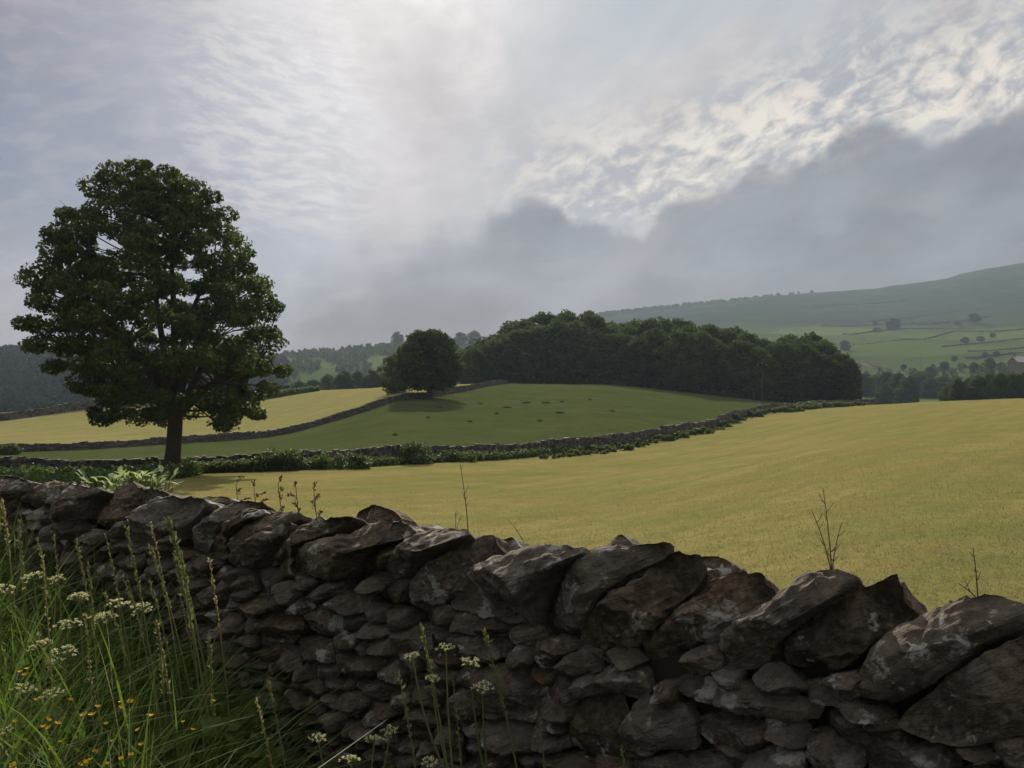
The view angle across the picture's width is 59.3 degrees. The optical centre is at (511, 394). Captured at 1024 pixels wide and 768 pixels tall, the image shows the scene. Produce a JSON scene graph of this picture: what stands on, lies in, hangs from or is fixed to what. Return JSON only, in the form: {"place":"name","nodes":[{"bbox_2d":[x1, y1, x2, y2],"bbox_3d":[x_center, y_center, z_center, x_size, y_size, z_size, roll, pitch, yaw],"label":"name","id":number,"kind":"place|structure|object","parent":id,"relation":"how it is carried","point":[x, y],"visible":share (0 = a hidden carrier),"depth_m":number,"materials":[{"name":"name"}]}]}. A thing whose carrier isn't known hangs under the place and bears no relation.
{"place":"outdoors","nodes":[
{"label":"outdoors","id":0,"kind":"place"},
{"bbox_2d":[0,384,494,448],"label":"hay field","id":1,"kind":"structure","parent":0,"point":[77,427],"depth_m":162.39,"materials":[{"name":"plant"}]},
{"bbox_2d":[0,397,263,420],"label":"field wall","id":2,"kind":"structure","parent":1,"relation":"on","point":[69,407],"depth_m":199.72,"materials":[{"name":"stone"}]},
{"bbox_2d":[0,379,506,451],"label":"field wall","id":3,"kind":"structure","parent":1,"relation":"on","point":[34,447],"depth_m":118.80,"materials":[{"name":"stone"}]},
{"bbox_2d":[256,385,319,398],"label":"hedge","id":4,"kind":"object","parent":1,"relation":"on","point":[299,390],"visible":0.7,"depth_m":224.37,"materials":[{"name":"green plant"}]},
{"bbox_2d":[376,352,407,394],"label":"woodland tree","id":5,"kind":"object","parent":1,"relation":"on","point":[392,385],"visible":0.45,"depth_m":170.86,"materials":[{"name":"green plant"}]},
{"bbox_2d":[459,347,490,383],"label":"woodland tree","id":6,"kind":"object","parent":1,"relation":"on","point":[473,356],"visible":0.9,"depth_m":216.65,"materials":[{"name":"green plant"}]},
{"bbox_2d":[0,383,788,462],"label":"pasture field","id":7,"kind":"structure","parent":0,"point":[634,408],"depth_m":118.48,"materials":[{"name":"plant"}]},
{"bbox_2d":[0,443,23,454],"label":"bush","id":8,"kind":"object","parent":7,"relation":"on","point":[12,449],"visible":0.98,"depth_m":103.70,"materials":[{"name":"green plant"}]},
{"bbox_2d":[392,328,466,397],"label":"round tree","id":9,"kind":"object","parent":7,"relation":"on","point":[429,361],"visible":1,"depth_m":145.62,"materials":[{"name":"green plant"}]},
{"bbox_2d":[616,335,660,387],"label":"woodland tree","id":10,"kind":"object","parent":7,"relation":"on","point":[635,346],"visible":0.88,"depth_m":207.17,"materials":[{"name":"green plant"}]},
{"bbox_2d":[652,329,703,391],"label":"woodland tree","id":11,"kind":"object","parent":7,"relation":"on","point":[686,346],"visible":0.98,"depth_m":202.41,"materials":[{"name":"green plant"}]},
{"bbox_2d":[739,345,781,400],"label":"woodland tree","id":12,"kind":"object","parent":7,"relation":"on","point":[762,355],"visible":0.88,"depth_m":201.04,"materials":[{"name":"green plant"}]},
{"bbox_2d":[660,399,879,434],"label":"field wall","id":13,"kind":"structure","parent":7,"relation":"on","point":[686,426],"depth_m":124.27,"materials":[{"name":"stone"}]},
{"bbox_2d":[758,340,808,402],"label":"woodland tree","id":14,"kind":"object","parent":7,"relation":"on","point":[779,351],"visible":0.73,"depth_m":202.74,"materials":[{"name":"green plant"}]},
{"bbox_2d":[836,358,862,399],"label":"woodland tree","id":15,"kind":"object","parent":7,"relation":"on","point":[851,366],"visible":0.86,"depth_m":202.98,"materials":[{"name":"green plant"}]},
{"bbox_2d":[0,0,1023,353],"label":"sky","id":16,"kind":"structure","parent":0,"point":[452,167],"materials":[{"name":"grey"}]},
{"bbox_2d":[22,263,1023,401],"bbox_3d":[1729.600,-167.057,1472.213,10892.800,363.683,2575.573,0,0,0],"label":"hill","id":17,"kind":"structure","parent":0,"point":[772,318],"depth_m":1416.05,"materials":[{"name":"plant"}]},
{"bbox_2d":[0,344,289,412],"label":"woods","id":18,"kind":"object","parent":17,"relation":"on","point":[32,387],"visible":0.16,"depth_m":565.40,"materials":[{"name":"green plant"}]},
{"bbox_2d":[320,374,336,389],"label":"hedgerow tree","id":19,"kind":"object","parent":17,"relation":"on","point":[326,384],"visible":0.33,"depth_m":310.50,"materials":[{"name":"green plant"}]},
{"bbox_2d":[328,370,357,389],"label":"hedgerow tree","id":20,"kind":"object","parent":17,"relation":"on","point":[343,379],"visible":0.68,"depth_m":300.49,"materials":[{"name":"green plant"}]},
{"bbox_2d":[359,369,381,388],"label":"hedgerow tree","id":21,"kind":"object","parent":17,"relation":"on","point":[371,381],"visible":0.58,"depth_m":298.02,"materials":[{"name":"green plant"}]},
{"bbox_2d":[282,341,480,386],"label":"woods","id":22,"kind":"object","parent":17,"relation":"on","point":[333,355],"visible":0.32,"depth_m":936.99,"materials":[{"name":"green plant"}]},
{"bbox_2d":[477,339,514,381],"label":"woodland tree","id":23,"kind":"object","parent":17,"relation":"on","point":[490,352],"visible":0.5,"depth_m":218.75,"materials":[{"name":"green plant"}]},
{"bbox_2d":[492,318,535,338],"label":"woodland tree","id":24,"kind":"object","parent":17,"relation":"on","point":[524,323],"visible":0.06,"depth_m":231.93,"materials":[{"name":"green plant"}]},
{"bbox_2d":[490,328,548,383],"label":"woodland tree","id":25,"kind":"object","parent":17,"relation":"on","point":[506,346],"visible":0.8,"depth_m":215.97,"materials":[{"name":"green plant"}]},
{"bbox_2d":[513,324,563,383],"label":"woodland tree","id":26,"kind":"object","parent":17,"relation":"on","point":[540,328],"visible":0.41,"depth_m":215.50,"materials":[{"name":"green plant"}]},
{"bbox_2d":[528,310,561,366],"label":"woodland tree","id":27,"kind":"object","parent":17,"relation":"on","point":[547,319],"visible":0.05,"depth_m":226.65,"materials":[{"name":"green plant"}]},
{"bbox_2d":[533,318,584,383],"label":"woodland tree","id":28,"kind":"object","parent":17,"relation":"on","point":[558,331],"visible":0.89,"depth_m":213.81,"materials":[{"name":"green plant"}]},
{"bbox_2d":[550,320,596,382],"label":"woodland tree","id":29,"kind":"object","parent":17,"relation":"on","point":[580,329],"visible":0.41,"depth_m":215.43,"materials":[{"name":"green plant"}]},
{"bbox_2d":[574,313,606,383],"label":"woodland tree","id":30,"kind":"object","parent":17,"relation":"on","point":[597,322],"visible":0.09,"depth_m":223.47,"materials":[{"name":"green plant"}]},
{"bbox_2d":[576,328,616,383],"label":"woodland tree","id":31,"kind":"object","parent":17,"relation":"on","point":[597,339],"visible":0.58,"depth_m":213.99,"materials":[{"name":"green plant"}]},
{"bbox_2d":[589,332,638,384],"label":"woodland tree","id":32,"kind":"object","parent":17,"relation":"on","point":[619,341],"visible":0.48,"depth_m":211.95,"materials":[{"name":"green plant"}]},
{"bbox_2d":[627,318,658,337],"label":"woodland tree","id":33,"kind":"object","parent":17,"relation":"on","point":[643,326],"visible":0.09,"depth_m":221.91,"materials":[{"name":"green plant"}]},
{"bbox_2d":[636,327,677,388],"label":"woodland tree","id":34,"kind":"object","parent":17,"relation":"on","point":[656,337],"visible":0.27,"depth_m":208.65,"materials":[{"name":"green plant"}]},
{"bbox_2d":[485,377,839,402],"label":"undergrowth","id":35,"kind":"object","parent":17,"relation":"on","point":[702,390],"visible":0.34,"depth_m":207.13,"materials":[{"name":"green plant"}]},
{"bbox_2d":[650,319,679,334],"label":"woodland tree","id":36,"kind":"object","parent":17,"relation":"on","point":[666,326],"visible":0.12,"depth_m":219.41,"materials":[{"name":"green plant"}]},
{"bbox_2d":[681,330,720,392],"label":"woodland tree","id":37,"kind":"object","parent":17,"relation":"on","point":[704,339],"visible":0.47,"depth_m":205.66,"materials":[{"name":"green plant"}]},
{"bbox_2d":[594,290,813,316],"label":"woods","id":38,"kind":"object","parent":17,"relation":"on","point":[637,310],"visible":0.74,"depth_m":2019.96,"materials":[{"name":"green plant"}]},
{"bbox_2d":[704,341,737,394],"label":"woodland tree","id":39,"kind":"object","parent":17,"relation":"on","point":[723,349],"visible":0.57,"depth_m":205.26,"materials":[{"name":"green plant"}]},
{"bbox_2d":[714,328,743,389],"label":"woodland tree","id":40,"kind":"object","parent":17,"relation":"on","point":[728,337],"visible":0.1,"depth_m":215.38,"materials":[{"name":"green plant"}]},
{"bbox_2d":[711,339,764,397],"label":"woodland tree","id":41,"kind":"object","parent":17,"relation":"on","point":[741,349],"visible":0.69,"depth_m":203.20,"materials":[{"name":"green plant"}]},
{"bbox_2d":[736,331,761,397],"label":"woodland tree","id":42,"kind":"object","parent":17,"relation":"on","point":[749,337],"visible":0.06,"depth_m":218.81,"materials":[{"name":"green plant"}]},
{"bbox_2d":[783,342,826,401],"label":"woodland tree","id":43,"kind":"object","parent":17,"relation":"on","point":[808,351],"visible":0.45,"depth_m":204.66,"materials":[{"name":"green plant"}]},
{"bbox_2d":[802,351,844,400],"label":"woodland tree","id":44,"kind":"object","parent":17,"relation":"on","point":[825,373],"visible":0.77,"depth_m":204.32,"materials":[{"name":"green plant"}]},
{"bbox_2d":[813,339,841,359],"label":"woodland tree","id":45,"kind":"object","parent":17,"relation":"on","point":[827,347],"visible":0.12,"depth_m":215.14,"materials":[{"name":"green plant"}]},
{"bbox_2d":[821,352,861,399],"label":"woodland tree","id":46,"kind":"object","parent":17,"relation":"on","point":[840,358],"visible":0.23,"depth_m":207.02,"materials":[{"name":"green plant"}]},
{"bbox_2d":[858,372,875,396],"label":"valley tree","id":47,"kind":"object","parent":17,"relation":"on","point":[867,388],"visible":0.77,"depth_m":453.65,"materials":[{"name":"green plant"}]},
{"bbox_2d":[874,370,892,400],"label":"valley tree","id":48,"kind":"object","parent":17,"relation":"on","point":[882,378],"visible":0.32,"depth_m":413.00,"materials":[{"name":"green plant"}]},
{"bbox_2d":[873,384,895,403],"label":"valley tree","id":49,"kind":"object","parent":17,"relation":"on","point":[884,393],"visible":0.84,"depth_m":381.50,"materials":[{"name":"green plant"}]},
{"bbox_2d":[885,372,905,401],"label":"valley tree","id":50,"kind":"object","parent":17,"relation":"on","point":[893,382],"visible":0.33,"depth_m":403.14,"materials":[{"name":"green plant"}]},
{"bbox_2d":[892,386,914,403],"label":"valley tree","id":51,"kind":"object","parent":17,"relation":"on","point":[898,399],"visible":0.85,"depth_m":383.53,"materials":[{"name":"green plant"}]},
{"bbox_2d":[895,375,922,402],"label":"valley tree","id":52,"kind":"object","parent":17,"relation":"on","point":[911,383],"visible":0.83,"depth_m":383.70,"materials":[{"name":"green plant"}]},
{"bbox_2d":[854,363,1007,382],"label":"woods","id":53,"kind":"object","parent":17,"relation":"on","point":[953,373],"visible":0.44,"depth_m":579.57,"materials":[{"name":"green plant"}]},
{"bbox_2d":[919,377,943,397],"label":"valley tree","id":54,"kind":"object","parent":17,"relation":"on","point":[932,384],"visible":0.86,"depth_m":437.84,"materials":[{"name":"green plant"}]},
{"bbox_2d":[947,378,967,400],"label":"copse tree","id":55,"kind":"object","parent":17,"relation":"on","point":[956,390],"visible":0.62,"depth_m":233.75,"materials":[{"name":"green plant"}]},
{"bbox_2d":[961,386,983,399],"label":"copse tree","id":56,"kind":"object","parent":17,"relation":"on","point":[969,391],"visible":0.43,"depth_m":228.82,"materials":[{"name":"green plant"}]},
{"bbox_2d":[965,374,992,399],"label":"copse tree","id":57,"kind":"object","parent":17,"relation":"on","point":[981,384],"visible":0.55,"depth_m":230.06,"materials":[{"name":"green plant"}]},
{"bbox_2d":[989,373,1013,398],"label":"copse tree","id":58,"kind":"object","parent":17,"relation":"on","point":[999,383],"visible":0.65,"depth_m":228.34,"materials":[{"name":"green plant"}]},
{"bbox_2d":[996,371,1023,398],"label":"copse tree","id":59,"kind":"object","parent":17,"relation":"on","point":[1014,377],"visible":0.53,"depth_m":231.74,"materials":[{"name":"green plant"}]},
{"bbox_2d":[1007,354,1023,380],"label":"farmhouse","id":60,"kind":"object","parent":17,"relation":"on","point":[1015,364],"visible":0.49,"depth_m":427.62,"materials":[{"name":"stone"}]},
{"bbox_2d":[145,398,1023,610],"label":"hay field","id":61,"kind":"structure","parent":0,"point":[768,438],"depth_m":29.98,"materials":[{"name":"plant"}]},
{"bbox_2d":[0,457,205,489],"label":"weeds","id":62,"kind":"object","parent":61,"relation":"on","point":[186,469],"visible":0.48,"depth_m":48.78,"materials":[{"name":"green plant"}]},
{"bbox_2d":[74,466,147,490],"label":"leafy plant","id":63,"kind":"object","parent":61,"relation":"on","point":[109,486],"visible":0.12,"depth_m":5.51,"materials":[{"name":"green plant"}]},
{"bbox_2d":[112,465,183,493],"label":"leafy plant","id":64,"kind":"object","parent":61,"relation":"on","point":[152,480],"visible":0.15,"depth_m":5.30,"materials":[{"name":"green plant"}]},
{"bbox_2d":[10,157,293,465],"bbox_3d":[-22.247,-4.437,56.039,16.798,20.130,15.673,0,0,0],"label":"sycamore tree","id":65,"kind":"object","parent":61,"relation":"on","point":[116,355],"visible":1,"depth_m":53.34,"materials":[{"name":"green plant"}]},
{"bbox_2d":[251,447,303,471],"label":"bush","id":66,"kind":"object","parent":61,"relation":"on","point":[284,458],"visible":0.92,"depth_m":58.02,"materials":[{"name":"green plant"}]},
{"bbox_2d":[0,428,662,471],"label":"field wall","id":67,"kind":"structure","parent":61,"relation":"on","point":[7,462],"depth_m":63.49,"materials":[{"name":"stone"}]},
{"bbox_2d":[311,451,371,469],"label":"bush","id":68,"kind":"object","parent":61,"relation":"on","point":[359,461],"visible":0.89,"depth_m":58.95,"materials":[{"name":"green plant"}]},
{"bbox_2d":[396,440,434,464],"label":"bush","id":69,"kind":"object","parent":61,"relation":"on","point":[410,450],"visible":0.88,"depth_m":63.60,"materials":[{"name":"green plant"}]},
{"bbox_2d":[437,448,477,461],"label":"bush","id":70,"kind":"object","parent":61,"relation":"on","point":[470,458],"visible":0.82,"depth_m":66.53,"materials":[{"name":"green plant"}]},
{"bbox_2d":[145,402,871,473],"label":"weeds","id":71,"kind":"object","parent":61,"relation":"on","point":[238,465],"visible":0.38,"depth_m":63.63,"materials":[{"name":"green plant"}]},
{"bbox_2d":[812,489,844,568],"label":"bare stalk","id":72,"kind":"object","parent":61,"relation":"on","point":[830,561],"visible":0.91,"depth_m":2.69,"materials":[{"name":"plant"}]},
{"bbox_3d":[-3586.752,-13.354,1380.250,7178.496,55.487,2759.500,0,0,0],"label":"verge ground","id":73,"kind":"structure","parent":0,"visible":0},
{"bbox_2d":[0,497,18,652],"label":"grass stalk","id":74,"kind":"object","parent":73,"relation":"on","point":[4,514],"depth_m":3.40,"materials":[{"name":"plant"}]},
{"bbox_2d":[16,519,28,656],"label":"grass stalk","id":75,"kind":"object","parent":73,"relation":"on","point":[21,556],"depth_m":3.30,"materials":[{"name":"plant"}]},
{"bbox_2d":[10,683,64,767],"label":"cow parsley","id":76,"kind":"object","parent":73,"relation":"on","point":[32,687],"visible":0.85,"depth_m":2.51,"materials":[{"name":"white plant"}]},
{"bbox_2d":[40,554,55,740],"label":"grass stalk","id":77,"kind":"object","parent":73,"relation":"on","point":[43,570],"depth_m":2.57,"materials":[{"name":"plant"}]},
{"bbox_2d":[20,571,77,748],"bbox_3d":[-1.559,1.071,3.119,0.451,0.927,0.351,0,0,0],"label":"cow parsley","id":78,"kind":"object","parent":73,"relation":"on","point":[34,579],"visible":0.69,"depth_m":3.11,"materials":[{"name":"green plant"}]},
{"bbox_2d":[27,638,77,762],"bbox_3d":[-1.409,1.150,2.720,0.524,0.805,0.411,0,0,0],"label":"cow parsley","id":79,"kind":"object","parent":73,"relation":"on","point":[55,649],"visible":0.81,"depth_m":2.76,"materials":[{"name":"white plant"}]},
{"bbox_2d":[35,537,90,730],"bbox_3d":[-1.494,1.004,3.131,0.321,1.027,0.022,0,0,0],"label":"grass stalk","id":80,"kind":"object","parent":73,"relation":"on","point":[39,548],"depth_m":3.13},
{"bbox_2d":[74,538,99,672],"bbox_3d":[-1.528,1.018,3.189,0.217,1.022,0.049,0,0,-17],"label":"grass stalk","id":81,"kind":"object","parent":73,"relation":"on","point":[82,570],"depth_m":3.20,"materials":[{"name":"plant"}]},
{"bbox_2d":[83,613,94,758],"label":"grass stalk","id":82,"kind":"object","parent":73,"relation":"on","point":[88,648],"depth_m":2.67,"materials":[{"name":"plant"}]},
{"bbox_2d":[87,561,101,759],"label":"grass stalk","id":83,"kind":"object","parent":73,"relation":"on","point":[92,600],"depth_m":2.61,"materials":[{"name":"plant"}]},
{"bbox_2d":[53,592,186,763],"bbox_3d":[-1.306,1.095,2.908,0.563,0.925,0.344,0,0,0],"label":"cow parsley","id":84,"kind":"object","parent":73,"relation":"on","point":[81,624],"visible":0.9,"depth_m":2.89,"materials":[{"name":"green plant"}]},
{"bbox_2d":[104,533,141,750],"bbox_3d":[-1.101,0.993,2.683,0.279,1.149,0.102,0,0,41],"label":"grass stalk","id":85,"kind":"object","parent":73,"relation":"on","point":[117,590],"depth_m":2.73,"materials":[{"name":"plant"}]},
{"bbox_2d":[103,591,143,721],"bbox_3d":[-1.175,1.092,2.912,0.210,0.955,0.206,0,0,0],"label":"grass stalk","id":86,"kind":"object","parent":73,"relation":"on","point":[113,615],"depth_m":2.82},
{"bbox_2d":[106,598,154,762],"bbox_3d":[-1.276,1.124,3.002,0.454,0.892,0.325,0,0,28],"label":"cow parsley","id":87,"kind":"object","parent":73,"relation":"on","point":[131,606],"visible":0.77,"depth_m":3.01,"materials":[{"name":"green plant"}]},
{"bbox_2d":[123,525,165,767],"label":"grass stalk","id":88,"kind":"object","parent":73,"relation":"on","point":[133,559],"depth_m":2.59,"materials":[{"name":"plant"}]},
{"bbox_2d":[154,620,168,758],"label":"grass stalk","id":89,"kind":"object","parent":73,"relation":"on","point":[160,659],"depth_m":2.64,"materials":[{"name":"plant"}]},
{"bbox_2d":[154,621,176,754],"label":"grass stalk","id":90,"kind":"object","parent":73,"relation":"on","point":[169,693],"depth_m":2.70,"materials":[{"name":"plant"}]},
{"bbox_2d":[149,521,184,717],"bbox_3d":[-1.112,0.993,2.863,0.162,1.161,0.205,0,0,0],"label":"grass stalk","id":91,"kind":"object","parent":73,"relation":"on","point":[158,553],"depth_m":2.96,"materials":[{"name":"plant"}]},
{"bbox_2d":[148,580,190,766],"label":"grass stalk","id":92,"kind":"object","parent":73,"relation":"on","point":[156,600],"depth_m":2.90,"materials":[{"name":"plant"}]},
{"bbox_2d":[147,545,202,763],"bbox_3d":[-1.102,1.035,3.052,0.225,1.086,0.127,0,0,0],"label":"grass stalk","id":93,"kind":"object","parent":73,"relation":"on","point":[152,552],"depth_m":3.00,"materials":[{"name":"plant"}]},
{"bbox_2d":[165,516,217,739],"bbox_3d":[-0.968,0.987,2.860,0.302,1.201,0.156,0,0,40],"label":"grass stalk","id":94,"kind":"object","parent":73,"relation":"on","point":[172,537],"depth_m":2.90,"materials":[{"name":"plant"}]},
{"bbox_2d":[180,550,205,767],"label":"grass stalk","id":95,"kind":"object","parent":73,"relation":"on","point":[191,627],"depth_m":2.51,"materials":[{"name":"plant"}]},
{"bbox_2d":[173,556,215,767],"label":"grass stalk","id":96,"kind":"object","parent":73,"relation":"on","point":[179,574],"depth_m":2.85,"materials":[{"name":"plant"}]},
{"bbox_2d":[205,636,217,767],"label":"grass stalk","id":97,"kind":"object","parent":73,"relation":"on","point":[210,665],"depth_m":2.52,"materials":[{"name":"plant"}]},
{"bbox_2d":[0,474,428,767],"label":"tall grass","id":98,"kind":"structure","parent":73,"relation":"on","point":[78,707],"depth_m":2.90,"materials":[{"name":"plant"}]},
{"bbox_2d":[207,558,233,763],"bbox_3d":[-0.954,1.051,2.804,0.212,1.085,0.058,0,0,-28],"label":"grass stalk","id":99,"kind":"object","parent":73,"relation":"on","point":[212,580],"depth_m":2.83,"materials":[{"name":"plant"}]},
{"bbox_2d":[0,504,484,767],"bbox_3d":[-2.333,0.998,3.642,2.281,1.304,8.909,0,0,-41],"label":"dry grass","id":100,"kind":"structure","parent":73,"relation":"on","point":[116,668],"depth_m":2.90,"materials":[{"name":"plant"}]},
{"bbox_2d":[266,680,285,767],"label":"grass stalk","id":101,"kind":"object","parent":73,"relation":"on","point":[274,708],"depth_m":2.50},
{"bbox_2d":[309,724,397,767],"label":"cow parsley","id":102,"kind":"object","parent":73,"relation":"on","point":[371,736],"visible":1,"depth_m":2.35,"materials":[{"name":"white plant"}]},
{"bbox_2d":[398,671,415,767],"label":"grass stalk","id":103,"kind":"object","parent":73,"relation":"on","point":[406,715],"depth_m":2.30,"materials":[{"name":"plant"}]},
{"bbox_2d":[405,643,454,767],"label":"cow parsley","id":104,"kind":"object","parent":73,"relation":"on","point":[428,728],"visible":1,"depth_m":2.36,"materials":[{"name":"green plant"}]},
{"bbox_2d":[420,622,447,767],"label":"grass stalk","id":105,"kind":"object","parent":73,"relation":"on","point":[427,657],"depth_m":2.35,"materials":[{"name":"plant"}]},
{"bbox_2d":[460,657,493,767],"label":"cow parsley","id":106,"kind":"object","parent":73,"relation":"on","point":[482,692],"visible":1,"depth_m":2.33,"materials":[{"name":"green plant"}]},
{"bbox_2d":[481,627,517,767],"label":"grass stalk","id":107,"kind":"object","parent":73,"relation":"on","point":[498,682],"depth_m":2.35,"materials":[{"name":"plant"}]},
{"bbox_2d":[0,475,1023,767],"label":"dry stone wall","id":108,"kind":"structure","parent":73,"relation":"on","point":[660,655],"depth_m":2.59,"materials":[{"name":"stone"}]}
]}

